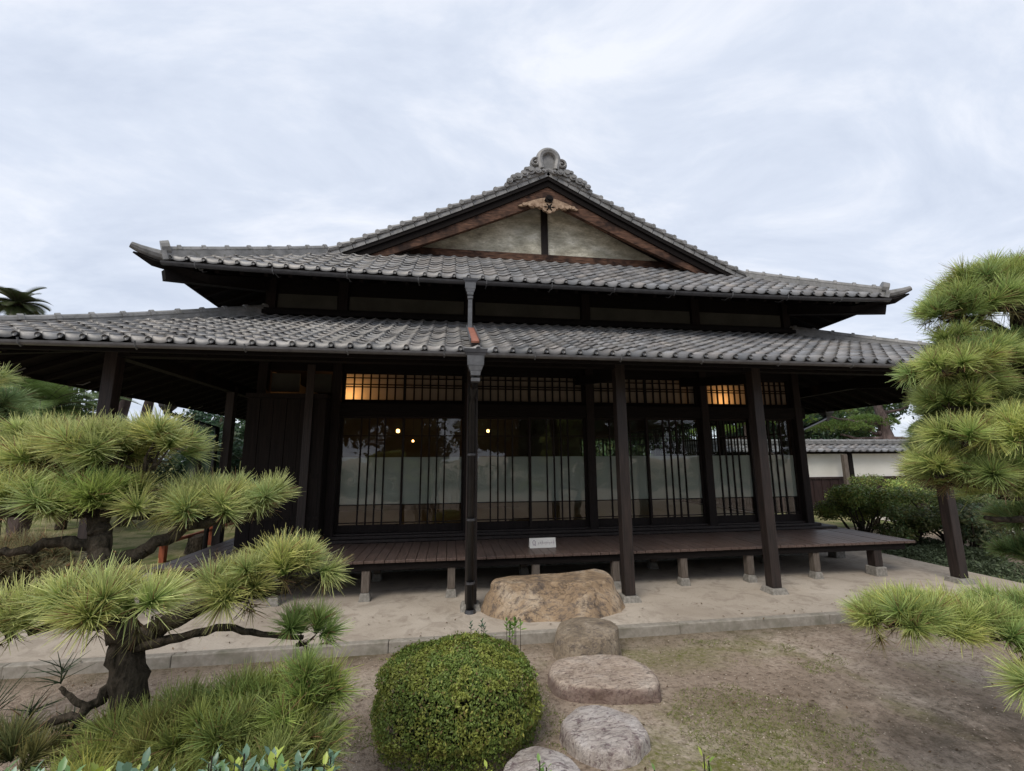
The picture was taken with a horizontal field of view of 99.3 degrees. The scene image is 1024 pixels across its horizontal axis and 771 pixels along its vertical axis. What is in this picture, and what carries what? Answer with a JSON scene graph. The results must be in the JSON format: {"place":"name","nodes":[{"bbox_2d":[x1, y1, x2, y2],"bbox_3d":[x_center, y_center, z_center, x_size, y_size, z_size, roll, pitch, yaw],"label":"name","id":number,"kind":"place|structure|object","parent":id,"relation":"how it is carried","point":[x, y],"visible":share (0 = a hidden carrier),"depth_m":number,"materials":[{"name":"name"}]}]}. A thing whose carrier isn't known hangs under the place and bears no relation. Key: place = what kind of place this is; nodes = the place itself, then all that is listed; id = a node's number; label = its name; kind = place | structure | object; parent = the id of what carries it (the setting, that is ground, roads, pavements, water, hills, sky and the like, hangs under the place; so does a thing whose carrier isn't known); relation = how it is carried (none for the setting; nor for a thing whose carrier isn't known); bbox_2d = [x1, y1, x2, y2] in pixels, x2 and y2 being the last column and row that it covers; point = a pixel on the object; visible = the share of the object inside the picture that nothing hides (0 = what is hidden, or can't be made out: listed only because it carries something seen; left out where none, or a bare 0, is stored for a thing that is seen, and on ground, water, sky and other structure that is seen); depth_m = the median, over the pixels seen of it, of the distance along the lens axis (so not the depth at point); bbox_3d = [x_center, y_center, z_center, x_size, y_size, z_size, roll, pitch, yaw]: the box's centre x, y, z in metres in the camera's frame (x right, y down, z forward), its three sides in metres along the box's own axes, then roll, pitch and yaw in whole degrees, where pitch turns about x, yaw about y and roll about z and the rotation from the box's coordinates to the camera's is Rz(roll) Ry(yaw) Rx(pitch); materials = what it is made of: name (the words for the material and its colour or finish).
{"place":"outdoors","nodes":[
{"label":"outdoors","id":0,"kind":"place"},
{"bbox_2d":[0,486,234,594],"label":"lawn","id":1,"kind":"structure","parent":0,"point":[126,537],"depth_m":10.02,"materials":[{"name":"green plant"}]},
{"bbox_2d":[0,286,51,389],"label":"palm tree","id":2,"kind":"object","parent":1,"relation":"on","point":[15,302],"visible":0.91,"depth_m":10.75,"materials":[{"name":"green plant"}]},
{"bbox_2d":[0,375,122,532],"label":"broadleaf tree","id":3,"kind":"object","parent":1,"relation":"on","point":[79,410],"visible":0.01,"depth_m":8.94,"materials":[{"name":"green plant"}]},
{"bbox_2d":[0,375,141,571],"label":"tree","id":4,"kind":"object","parent":1,"relation":"on","point":[57,397],"visible":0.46,"depth_m":7.00,"materials":[{"name":"green plant"}]},
{"bbox_2d":[54,466,120,530],"bbox_3d":[-11.181,2.161,11.500,4.272,3.297,2.896,-7,-12,36],"label":"broadleaf tree","id":5,"kind":"object","parent":1,"relation":"on","point":[61,526],"depth_m":10.83,"materials":[{"name":"green plant"}]},
{"bbox_2d":[98,393,131,420],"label":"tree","id":6,"kind":"object","parent":1,"relation":"on","point":[124,405],"visible":0.01,"depth_m":10.75,"materials":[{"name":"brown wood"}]},
{"bbox_2d":[115,401,153,526],"bbox_3d":[-9.867,1.300,11.894,2.042,5.096,2.074,3,-10,-20],"label":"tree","id":7,"kind":"object","parent":1,"relation":"on","point":[150,405],"depth_m":11.85,"materials":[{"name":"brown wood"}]},
{"bbox_2d":[64,522,235,576],"bbox_3d":[-5.983,2.905,8.021,0.090,0.450,5.300,1,-10,-8],"label":"garden rail","id":8,"kind":"object","parent":1,"relation":"on","point":[162,554],"visible":0.03,"depth_m":7.38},
{"bbox_2d":[142,439,242,512],"bbox_3d":[-9.559,2.815,13.623,3.791,2.694,3.635,1,-10,-8],"label":"broadleaf tree","id":9,"kind":"object","parent":1,"relation":"on","point":[179,468],"visible":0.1,"depth_m":12.94,"materials":[{"name":"green plant"}]},
{"bbox_2d":[184,533,203,554],"bbox_3d":[-5.856,2.963,8.080,0.390,0.394,0.400,1,-10,-8],"label":"tree stump","id":10,"kind":"object","parent":1,"relation":"on","point":[194,543],"visible":0.59,"depth_m":7.96,"materials":[{"name":"brown wood"}]},
{"bbox_2d":[151,419,243,521],"bbox_3d":[-8.976,2.450,12.445,2.190,3.018,2.336,-4,-10,21],"label":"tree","id":11,"kind":"object","parent":1,"relation":"on","point":[191,464],"visible":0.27,"depth_m":12.28,"materials":[{"name":"green plant"}]},
{"bbox_2d":[167,409,244,470],"bbox_3d":[-11.589,2.603,16.851,4.614,4.205,3.883,1,-10,-8],"label":"broadleaf tree","id":12,"kind":"object","parent":1,"relation":"on","point":[205,417],"visible":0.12,"depth_m":16.87,"materials":[{"name":"green plant"}]},
{"bbox_2d":[200,435,242,479],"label":"broadleaf tree","id":13,"kind":"object","parent":1,"relation":"on","point":[238,445],"visible":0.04,"depth_m":13.14,"materials":[{"name":"green plant"}]},
{"bbox_2d":[215,415,245,464],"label":"broadleaf tree","id":14,"kind":"object","parent":1,"relation":"on","point":[238,432],"visible":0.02,"depth_m":16.57,"materials":[{"name":"green plant"}]},
{"bbox_2d":[0,463,1023,770],"bbox_3d":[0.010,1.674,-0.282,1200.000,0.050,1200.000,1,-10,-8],"label":"ground","id":15,"kind":"structure","parent":0,"point":[890,697],"depth_m":3.08,"materials":[{"name":"soil"}]},
{"bbox_2d":[0,362,90,592],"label":"pine tree","id":16,"kind":"object","parent":15,"relation":"on","point":[44,558],"visible":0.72,"depth_m":2.68,"materials":[{"name":"green plant"}]},
{"bbox_2d":[4,743,340,770],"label":"laurel shrub","id":17,"kind":"object","parent":15,"relation":"on","point":[276,764],"visible":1,"depth_m":0.78,"materials":[{"name":"green plant"}]},
{"bbox_2d":[0,402,366,770],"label":"pine tree","id":18,"kind":"object","parent":15,"relation":"on","point":[187,727],"visible":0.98,"depth_m":1.64,"materials":[{"name":"green plant"}]},
{"bbox_2d":[0,611,856,678],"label":"kerb","id":19,"kind":"structure","parent":15,"relation":"on","point":[14,670],"depth_m":3.83,"materials":[{"name":"grey stone"}]},
{"bbox_2d":[367,630,544,770],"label":"clipped bush","id":20,"kind":"object","parent":15,"relation":"on","point":[437,680],"visible":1,"depth_m":2.46,"materials":[{"name":"green plant"}]},
{"bbox_2d":[9,638,905,770],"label":"moss grass","id":21,"kind":"structure","parent":15,"relation":"on","point":[769,726],"depth_m":2.75,"materials":[{"name":"green plant"}]},
{"bbox_2d":[469,618,487,635],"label":"weed plant","id":22,"kind":"object","parent":15,"relation":"on","point":[482,624],"visible":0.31,"depth_m":3.91,"materials":[{"name":"green plant"}]},
{"bbox_2d":[484,759,491,770],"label":"leaf sprout","id":23,"kind":"object","parent":15,"relation":"on","point":[485,765],"visible":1,"depth_m":0.89,"materials":[{"name":"green plant"}]},
{"bbox_2d":[504,616,526,660],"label":"weed plant","id":24,"kind":"object","parent":15,"relation":"on","point":[514,624],"visible":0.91,"depth_m":3.22,"materials":[{"name":"green plant"}]},
{"bbox_2d":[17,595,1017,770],"bbox_3d":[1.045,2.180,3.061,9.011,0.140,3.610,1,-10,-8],"label":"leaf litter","id":25,"kind":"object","parent":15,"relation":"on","point":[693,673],"visible":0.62,"depth_m":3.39,"materials":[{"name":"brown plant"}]},
{"bbox_2d":[503,746,579,770],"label":"stepping stone","id":26,"kind":"object","parent":15,"relation":"on","point":[524,759],"visible":0.95,"depth_m":2.29,"materials":[{"name":"grey stone"}]},
{"bbox_2d":[535,753,551,770],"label":"leaf sprout","id":27,"kind":"object","parent":15,"relation":"on","point":[538,760],"visible":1,"depth_m":0.91,"materials":[{"name":"green plant"}]},
{"bbox_2d":[553,617,621,659],"bbox_3d":[0.657,2.265,3.863,0.641,0.316,0.499,1,-10,-8],"label":"stepping stone","id":28,"kind":"object","parent":15,"relation":"on","point":[578,636],"visible":0.72,"depth_m":3.71,"materials":[{"name":"grey stone"}]},
{"bbox_2d":[582,441,611,455],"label":"broadleaf tree","id":29,"kind":"object","parent":15,"relation":"on","point":[597,451],"visible":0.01,"depth_m":28.07,"materials":[{"name":"green plant"}]},
{"bbox_2d":[548,654,661,704],"bbox_3d":[0.688,2.250,3.318,0.836,0.190,0.607,1,-10,-8],"label":"stepping stone","id":30,"kind":"object","parent":15,"relation":"on","point":[606,679],"visible":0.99,"depth_m":3.17,"materials":[{"name":"beige stone"}]},
{"bbox_2d":[559,705,650,770],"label":"stepping stone","id":31,"kind":"object","parent":15,"relation":"on","point":[603,738],"visible":0.95,"depth_m":2.52,"materials":[{"name":"grey stone"}]},
{"bbox_2d":[582,433,650,455],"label":"broadleaf tree","id":32,"kind":"object","parent":15,"relation":"on","point":[612,453],"visible":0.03,"depth_m":30.05,"materials":[{"name":"green plant"}]},
{"bbox_2d":[631,429,695,454],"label":"broadleaf tree","id":33,"kind":"object","parent":15,"relation":"on","point":[661,439],"visible":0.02,"depth_m":32.46,"materials":[{"name":"green plant"}]},
{"bbox_2d":[692,747,714,770],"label":"leaf sprout","id":34,"kind":"object","parent":15,"relation":"on","point":[705,766],"visible":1,"depth_m":0.95,"materials":[{"name":"green plant"}]},
{"bbox_2d":[690,415,816,438],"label":"pine tree","id":35,"kind":"object","parent":15,"relation":"on","point":[809,421],"visible":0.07,"depth_m":21.15,"materials":[{"name":"green plant"}]},
{"bbox_2d":[715,413,845,438],"bbox_3d":[13.588,3.191,22.298,5.072,4.559,5.251,1,-10,-8],"label":"broadleaf tree","id":36,"kind":"object","parent":15,"relation":"on","point":[814,435],"visible":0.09,"depth_m":21.20,"materials":[{"name":"green plant"}]},
{"bbox_2d":[813,483,902,532],"bbox_3d":[6.824,2.569,8.676,1.402,1.258,1.158,-3,-10,14],"label":"garden shrub","id":37,"kind":"object","parent":15,"relation":"on","point":[847,500],"visible":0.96,"depth_m":8.54,"materials":[{"name":"green plant"}]},
{"bbox_2d":[807,403,914,438],"bbox_3d":[18.558,2.717,23.893,6.611,5.974,6.152,1,-10,-8],"label":"broadleaf tree","id":38,"kind":"object","parent":15,"relation":"on","point":[861,432],"visible":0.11,"depth_m":22.16,"materials":[{"name":"green plant"}]},
{"bbox_2d":[806,402,918,438],"bbox_3d":[15.722,1.806,18.486,7.399,5.974,2.696,0,-10,-2],"label":"pine tree","id":39,"kind":"object","parent":15,"relation":"on","point":[880,419],"visible":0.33,"depth_m":18.41,"materials":[{"name":"green plant"}]},
{"bbox_2d":[823,484,902,530],"bbox_3d":[7.716,2.757,9.595,1.458,1.156,2.500,-7,-11,33],"label":"garden shrub","id":40,"kind":"object","parent":15,"relation":"on","point":[864,517],"visible":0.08,"depth_m":9.32,"materials":[{"name":"green plant"}]},
{"bbox_2d":[824,473,921,529],"bbox_3d":[8.567,2.755,10.218,1.961,1.374,1.249,-1,-10,7],"label":"garden shrub","id":41,"kind":"object","parent":15,"relation":"on","point":[866,480],"visible":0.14,"depth_m":10.27,"materials":[{"name":"green plant"}]},
{"bbox_2d":[870,504,942,544],"bbox_3d":[7.131,2.582,7.846,1.271,0.901,1.270,1,-10,-8],"label":"garden shrub","id":42,"kind":"object","parent":15,"relation":"on","point":[915,526],"visible":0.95,"depth_m":7.65,"materials":[{"name":"green plant"}]},
{"bbox_2d":[883,475,935,508],"bbox_3d":[11.206,2.852,11.329,2.109,1.512,1.975,1,-10,-8],"label":"garden shrub","id":43,"kind":"object","parent":15,"relation":"on","point":[914,489],"visible":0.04,"depth_m":11.63,"materials":[{"name":"green plant"}]},
{"bbox_2d":[836,246,1023,718],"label":"pine tree","id":44,"kind":"object","parent":15,"relation":"on","point":[969,395],"visible":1,"depth_m":2.28,"materials":[{"name":"green plant"}]},
{"bbox_2d":[879,485,1009,545],"bbox_3d":[7.954,2.448,7.940,1.591,1.223,1.930,1,-10,-8],"label":"garden shrub","id":45,"kind":"object","parent":15,"relation":"on","point":[908,500],"visible":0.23,"depth_m":8.07,"materials":[{"name":"green plant"}]},
{"bbox_2d":[881,536,1023,582],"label":"ground cover","id":46,"kind":"object","parent":15,"relation":"on","point":[933,551],"visible":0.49,"depth_m":6.84,"materials":[{"name":"green plant"}]},
{"bbox_2d":[922,488,1009,543],"bbox_3d":[9.243,2.579,8.671,2.000,1.187,1.285,1,-10,-8],"label":"garden shrub","id":47,"kind":"object","parent":15,"relation":"on","point":[993,495],"visible":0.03,"depth_m":8.48,"materials":[{"name":"green plant"}]},
{"bbox_2d":[935,500,1012,549],"bbox_3d":[7.705,2.439,7.219,1.375,1.018,0.928,5,-11,-30],"label":"garden shrub","id":48,"kind":"object","parent":15,"relation":"on","point":[971,534],"visible":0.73,"depth_m":7.07,"materials":[{"name":"green plant"}]},
{"bbox_2d":[965,494,1023,535],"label":"garden shrub","id":49,"kind":"object","parent":15,"relation":"on","point":[988,499],"visible":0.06,"depth_m":7.78,"materials":[{"name":"green plant"}]},
{"bbox_2d":[0,551,1023,662],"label":"paving","id":50,"kind":"structure","parent":0,"point":[405,604],"depth_m":4.99,"materials":[{"name":"beige concrete"}]},
{"bbox_2d":[0,148,976,634],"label":"tea house","id":51,"kind":"structure","parent":50,"relation":"on","point":[544,314],"depth_m":6.67,"materials":[{"name":"wood"}]},
{"bbox_2d":[335,416,404,532],"bbox_3d":[-2.098,1.307,6.489,0.931,1.694,0.032,1,-10,-8],"label":"sliding door","id":52,"kind":"structure","parent":51,"relation":"in","point":[367,480],"depth_m":6.47,"materials":[{"name":"brown wood"}]},
{"bbox_2d":[399,416,463,531],"bbox_3d":[-1.202,1.316,6.575,0.931,1.694,0.032,1,-10,-8],"label":"sliding door","id":53,"kind":"structure","parent":51,"relation":"in","point":[424,480],"depth_m":6.56,"materials":[{"name":"brown wood"}]},
{"bbox_2d":[477,417,529,528],"bbox_3d":[-0.162,1.341,6.761,0.921,1.694,0.032,1,-10,-8],"label":"sliding door","id":54,"kind":"structure","parent":51,"relation":"in","point":[504,479],"depth_m":6.75,"materials":[{"name":"brown wood"}]},
{"bbox_2d":[529,537,555,547],"bbox_3d":[0.398,2.068,5.735,0.350,0.120,0.090,1,-10,-8],"label":"notice card","id":55,"kind":"object","parent":51,"relation":"on","point":[550,542],"visible":1,"depth_m":5.71,"materials":[{"name":"grey paper"}]},
{"bbox_2d":[528,417,587,527],"bbox_3d":[0.724,1.350,6.846,0.921,1.694,0.032,1,-10,-8],"label":"sliding door","id":56,"kind":"structure","parent":51,"relation":"in","point":[553,478],"depth_m":6.83,"materials":[{"name":"brown wood"}]},
{"bbox_2d":[580,439,614,455],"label":"back lattice door","id":57,"kind":"structure","parent":51,"relation":"in","point":[598,440],"depth_m":14.90,"materials":[{"name":"brown wood"}]},
{"bbox_2d":[595,418,650,525],"bbox_3d":[1.768,1.375,7.033,0.941,1.694,0.032,1,-10,-8],"label":"sliding door","id":58,"kind":"structure","parent":51,"relation":"in","point":[605,465],"depth_m":7.02,"materials":[{"name":"brown wood"}]},
{"bbox_2d":[628,430,645,455],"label":"side lattice door","id":59,"kind":"structure","parent":51,"relation":"in","point":[632,443],"depth_m":13.93,"materials":[{"name":"brown wood"}]},
{"bbox_2d":[648,425,684,500],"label":"side lattice door","id":60,"kind":"structure","parent":51,"relation":"in","point":[678,429],"depth_m":12.16,"materials":[{"name":"brown wood"}]},
{"bbox_2d":[645,418,706,524],"bbox_3d":[2.674,1.384,7.121,0.941,1.694,0.032,1,-10,-8],"label":"sliding door","id":61,"kind":"structure","parent":51,"relation":"in","point":[669,477],"depth_m":7.10,"materials":[{"name":"brown wood"}]},
{"bbox_2d":[678,421,729,509],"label":"side lattice door","id":62,"kind":"structure","parent":51,"relation":"in","point":[720,426],"depth_m":10.00,"materials":[{"name":"brown wood"}]},
{"bbox_2d":[709,419,756,521],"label":"sliding door","id":63,"kind":"structure","parent":51,"relation":"in","point":[733,476],"depth_m":7.29,"materials":[{"name":"brown wood"}]},
{"bbox_2d":[723,421,796,513],"bbox_3d":[4.782,1.547,8.595,0.060,1.950,1.850,1,-10,-8],"label":"side lattice door","id":64,"kind":"structure","parent":51,"relation":"in","point":[783,424],"depth_m":7.99,"materials":[{"name":"brown wood"}]},
{"bbox_2d":[747,419,802,521],"bbox_3d":[4.449,1.415,7.371,0.816,1.694,0.032,1,-10,-8],"label":"sliding door","id":65,"kind":"structure","parent":51,"relation":"in","point":[783,468],"depth_m":7.37,"materials":[{"name":"brown wood"}]},
{"bbox_2d":[481,569,624,621],"bbox_3d":[0.477,2.274,4.684,1.642,0.397,0.836,1,-10,-8],"label":"shoe stone","id":66,"kind":"object","parent":50,"relation":"on","point":[562,597],"visible":0.98,"depth_m":4.53,"materials":[{"name":"brown stone"}]},
{"bbox_2d":[0,0,1023,461],"label":"sky","id":67,"kind":"structure","parent":0,"point":[866,142],"materials":[{"name":"white"}]},
{"bbox_2d":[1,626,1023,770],"bbox_3d":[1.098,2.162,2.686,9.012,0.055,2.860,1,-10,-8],"label":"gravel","id":68,"kind":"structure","parent":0,"point":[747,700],"depth_m":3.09,"materials":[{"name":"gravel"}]},
{"bbox_2d":[774,511,896,527],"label":"lawn","id":69,"kind":"structure","parent":0,"point":[838,523],"depth_m":11.34,"materials":[{"name":"green plant"}]},
{"bbox_2d":[660,439,997,511],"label":"garden wall","id":70,"kind":"structure","parent":69,"relation":"on","point":[869,456],"depth_m":14.18,"materials":[{"name":"white paint"}]},
{"bbox_2d":[840,454,850,484],"bbox_3d":[10.595,3.069,13.747,0.140,1.770,0.120,1,-10,-8],"label":"wall prop","id":71,"kind":"object","parent":69,"relation":"on","point":[845,466],"depth_m":13.78,"materials":[{"name":"brown wood"}]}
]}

